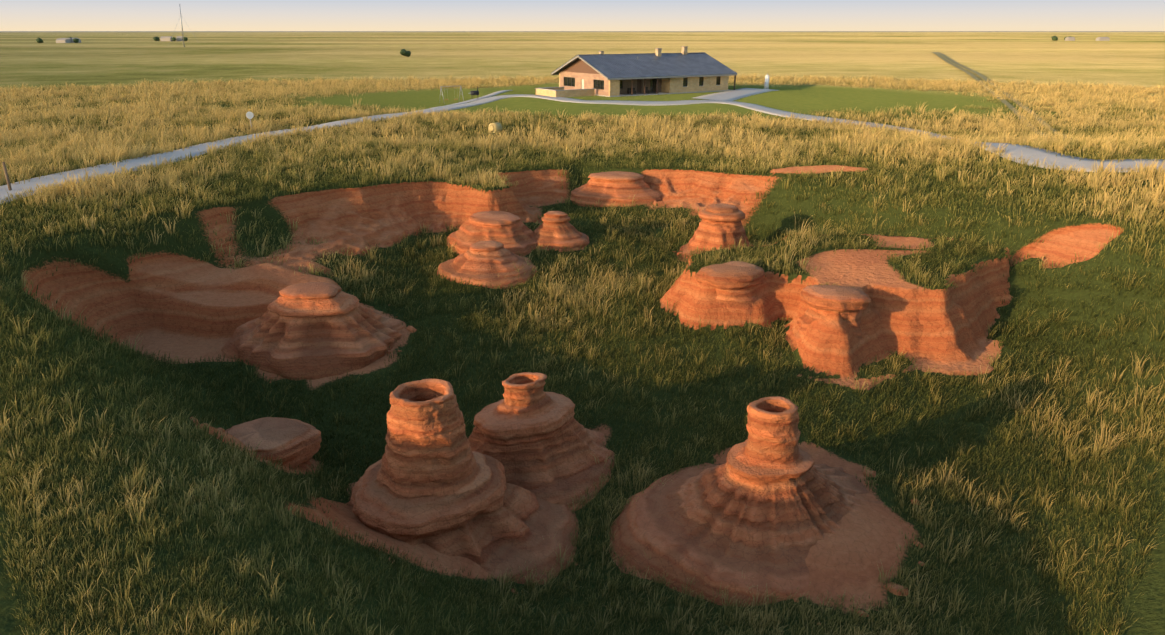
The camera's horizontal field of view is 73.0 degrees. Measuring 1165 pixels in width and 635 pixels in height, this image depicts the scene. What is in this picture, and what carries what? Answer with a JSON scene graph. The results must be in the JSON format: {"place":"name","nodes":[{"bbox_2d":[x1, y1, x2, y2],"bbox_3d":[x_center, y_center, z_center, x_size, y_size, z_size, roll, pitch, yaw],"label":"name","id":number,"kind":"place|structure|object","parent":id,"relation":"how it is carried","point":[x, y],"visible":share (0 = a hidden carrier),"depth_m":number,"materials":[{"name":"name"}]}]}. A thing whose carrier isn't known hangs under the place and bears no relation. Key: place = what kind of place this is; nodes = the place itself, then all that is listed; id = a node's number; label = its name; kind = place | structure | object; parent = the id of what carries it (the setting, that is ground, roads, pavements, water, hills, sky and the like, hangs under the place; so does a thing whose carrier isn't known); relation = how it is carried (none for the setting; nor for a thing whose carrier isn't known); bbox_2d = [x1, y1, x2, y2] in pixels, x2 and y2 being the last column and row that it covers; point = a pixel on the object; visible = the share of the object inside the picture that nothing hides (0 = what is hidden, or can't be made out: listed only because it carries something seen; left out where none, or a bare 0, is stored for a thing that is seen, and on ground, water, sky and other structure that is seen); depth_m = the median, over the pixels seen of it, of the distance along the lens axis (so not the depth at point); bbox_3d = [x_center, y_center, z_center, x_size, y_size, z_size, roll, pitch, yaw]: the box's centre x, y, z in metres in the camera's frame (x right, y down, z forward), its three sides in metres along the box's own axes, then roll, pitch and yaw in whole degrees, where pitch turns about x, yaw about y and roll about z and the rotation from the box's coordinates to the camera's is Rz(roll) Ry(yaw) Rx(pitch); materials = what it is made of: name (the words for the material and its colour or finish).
{"place":"outdoors","nodes":[
{"label":"outdoors","id":0,"kind":"place"},
{"bbox_2d":[420,90,512,110],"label":"path","id":1,"kind":"structure","parent":0,"point":[485,96],"depth_m":119.31,"materials":[{"name":"concrete"}]},
{"bbox_2d":[0,31,1164,634],"bbox_3d":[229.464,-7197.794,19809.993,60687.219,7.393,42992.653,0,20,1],"label":"ground","id":2,"kind":"structure","parent":0,"point":[166,301],"depth_m":38.81,"materials":[{"name":"green plant"}]},
{"bbox_2d":[2,162,11,190],"bbox_3d":[-34.157,-8.220,46.752,0.171,2.060,0.180,0,20,1],"label":"fence post","id":3,"kind":"object","parent":2,"relation":"on","point":[7,177],"visible":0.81,"depth_m":46.65,"materials":[{"name":"brown wood"}]},
{"bbox_2d":[36,37,80,42],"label":"distant farmstead","id":4,"kind":"structure","parent":2,"relation":"on","point":[64,40],"depth_m":714.60,"materials":[{"name":"beige"}]},
{"bbox_2d":[153,36,187,40],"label":"distant farmstead","id":5,"kind":"structure","parent":2,"relation":"on","point":[169,38],"depth_m":830.09,"materials":[{"name":"beige"}]},
{"bbox_2d":[168,4,188,46],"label":"mast","id":6,"kind":"object","parent":2,"relation":"on","point":[182,28],"visible":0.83,"depth_m":527.13,"materials":[{"name":"silver metal"}]},
{"bbox_2d":[246,112,253,126],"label":"road sign","id":7,"kind":"object","parent":2,"relation":"on","point":[249,115],"visible":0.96,"depth_m":80.45,"materials":[{"name":"silver metal"}]},
{"bbox_2d":[225,417,321,467],"bbox_3d":[-11.217,4.411,27.831,3.910,1.000,2.999,0,20,1],"label":"stone disc","id":8,"kind":"object","parent":2,"relation":"on","point":[293,442],"visible":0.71,"depth_m":27.39,"materials":[{"name":"brown stone"}]},
{"bbox_2d":[221,282,405,379],"bbox_3d":[-12.519,0.122,36.967,9.393,3.173,7.387,0,20,1],"label":"mound","id":9,"kind":"object","parent":2,"relation":"on","point":[313,330],"visible":0.9,"depth_m":35.44,"materials":[{"name":"brown stone"}]},
{"bbox_2d":[400,49,410,56],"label":"shrub","id":10,"kind":"object","parent":2,"relation":"on","point":[404,52],"visible":1,"depth_m":328.14,"materials":[{"name":"green plant"}]},
{"bbox_2d":[439,85,463,103],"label":"swing set","id":11,"kind":"object","parent":2,"relation":"on","point":[447,92],"visible":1,"depth_m":117.30,"materials":[{"name":"silver metal"}]},
{"bbox_2d":[346,379,579,584],"bbox_3d":[-4.917,4.832,24.860,11.188,5.640,11.467,0,20,1],"label":"rock formation","id":12,"kind":"object","parent":2,"relation":"on","point":[432,479],"visible":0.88,"depth_m":23.62,"materials":[{"name":"brown stone"}]},
{"bbox_2d":[469,86,478,98],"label":"smoker grill","id":13,"kind":"object","parent":2,"relation":"on","point":[474,92],"visible":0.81,"depth_m":119.78,"materials":[{"name":"grey metal"}]},
{"bbox_2d":[437,241,537,288],"bbox_3d":[-5.698,-3.234,46.414,6.559,2.328,6.568,0,20,1],"label":"rock formation","id":14,"kind":"object","parent":2,"relation":"on","point":[484,262],"visible":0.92,"depth_m":45.11,"materials":[{"name":"orange stone"}]},
{"bbox_2d":[446,211,537,255],"bbox_3d":[-5.722,-5.449,51.020,6.274,2.516,7.687,-14,24,-33],"label":"rock formation","id":15,"kind":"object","parent":2,"relation":"on","point":[512,233],"depth_m":49.39,"materials":[{"name":"orange stone"}]},
{"bbox_2d":[488,122,501,132],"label":"hay bale","id":16,"kind":"object","parent":2,"relation":"on","point":[495,127],"visible":0.9,"depth_m":81.94,"materials":[{"name":"plant"}]},
{"bbox_2d":[468,372,614,511],"bbox_3d":[-2.254,4.118,28.373,9.119,4.061,7.166,0,20,1],"label":"rock formation","id":17,"kind":"object","parent":2,"relation":"on","point":[529,434],"visible":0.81,"depth_m":27.44,"materials":[{"name":"brown stone"}]},
{"bbox_2d":[190,249,924,624],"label":"loose rocks","id":18,"kind":"object","parent":2,"relation":"on","point":[868,473],"visible":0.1,"depth_m":23.95,"materials":[{"name":"brown stone"}]},
{"bbox_2d":[533,211,588,251],"bbox_3d":[-1.713,-5.569,51.189,4.683,2.606,4.884,0,20,1],"label":"hoodoo","id":19,"kind":"object","parent":2,"relation":"on","point":[557,229],"visible":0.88,"depth_m":50.19,"materials":[{"name":"orange stone"}]},
{"bbox_2d":[0,72,1164,634],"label":"grass","id":20,"kind":"structure","parent":2,"relation":"on","point":[20,146],"depth_m":35.82,"materials":[{"name":"green plant"}]},
{"bbox_2d":[570,171,661,206],"bbox_3d":[2.512,-10.076,61.491,8.203,2.382,6.054,0,20,1],"label":"rock formation","id":21,"kind":"object","parent":2,"relation":"on","point":[615,188],"visible":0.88,"depth_m":59.82,"materials":[{"name":"orange stone"}]},
{"bbox_2d":[535,59,735,96],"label":"house wall","id":22,"kind":"structure","parent":2,"relation":"on","point":[578,77],"depth_m":123.87,"materials":[{"name":"beige brick"}]},
{"bbox_2d":[551,46,736,79],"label":"building roof","id":23,"kind":"structure","parent":22,"relation":"attached to","point":[659,64],"depth_m":124.93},
{"bbox_2d":[680,203,752,257],"bbox_3d":[8.918,-5.243,50.157,5.871,3.914,5.404,0,20,1],"label":"hoodoo","id":24,"kind":"object","parent":2,"relation":"on","point":[720,223],"visible":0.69,"depth_m":48.91,"materials":[{"name":"orange stone"}]},
{"bbox_2d":[695,261,764,317],"bbox_3d":[7.156,-0.605,39.296,5.909,4.200,4.989,-14,24,-33],"label":"rock formation","id":25,"kind":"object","parent":2,"relation":"on","point":[730,281],"depth_m":37.81,"materials":[{"name":"orange stone"}]},
{"bbox_2d":[609,396,882,606],"bbox_3d":[5.910,4.983,24.922,10.818,4.724,9.376,0,20,1],"label":"rock formation","id":26,"kind":"object","parent":2,"relation":"on","point":[769,503],"visible":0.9,"depth_m":23.98,"materials":[{"name":"brown stone"}]},
{"bbox_2d":[764,74,768,88],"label":"propane tank","id":27,"kind":"object","parent":2,"relation":"on","point":[766,85],"visible":0.94,"depth_m":135.57,"materials":[{"name":"white metal"}]},
{"bbox_2d":[785,285,870,345],"bbox_3d":[11.510,0.692,36.171,5.820,4.100,4.758,0,20,1],"label":"rock formation","id":28,"kind":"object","parent":2,"relation":"on","point":[849,304],"depth_m":35.20,"materials":[{"name":"orange stone"}]},
{"bbox_2d":[1051,36,1109,40],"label":"distant farmstead","id":29,"kind":"structure","parent":2,"relation":"on","point":[1055,38],"depth_m":872.48,"materials":[{"name":"beige"}]},
{"bbox_2d":[0,94,1164,203],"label":"path","id":30,"kind":"structure","parent":0,"point":[1041,154],"depth_m":61.22,"materials":[{"name":"concrete"}]},
{"bbox_2d":[0,0,1164,30],"label":"sky","id":31,"kind":"structure","parent":0,"point":[15,15],"materials":[{"name":"white"}]},
{"bbox_2d":[693,88,777,100],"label":"driveway","id":32,"kind":"structure","parent":0,"point":[733,95],"depth_m":122.37,"materials":[{"name":"concrete"}]},
{"bbox_2d":[932,52,1045,135],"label":"vehicle track","id":33,"kind":"structure","parent":0,"point":[1004,101],"depth_m":144.10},
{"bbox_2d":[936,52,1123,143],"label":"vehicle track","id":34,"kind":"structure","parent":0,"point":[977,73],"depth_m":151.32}
]}

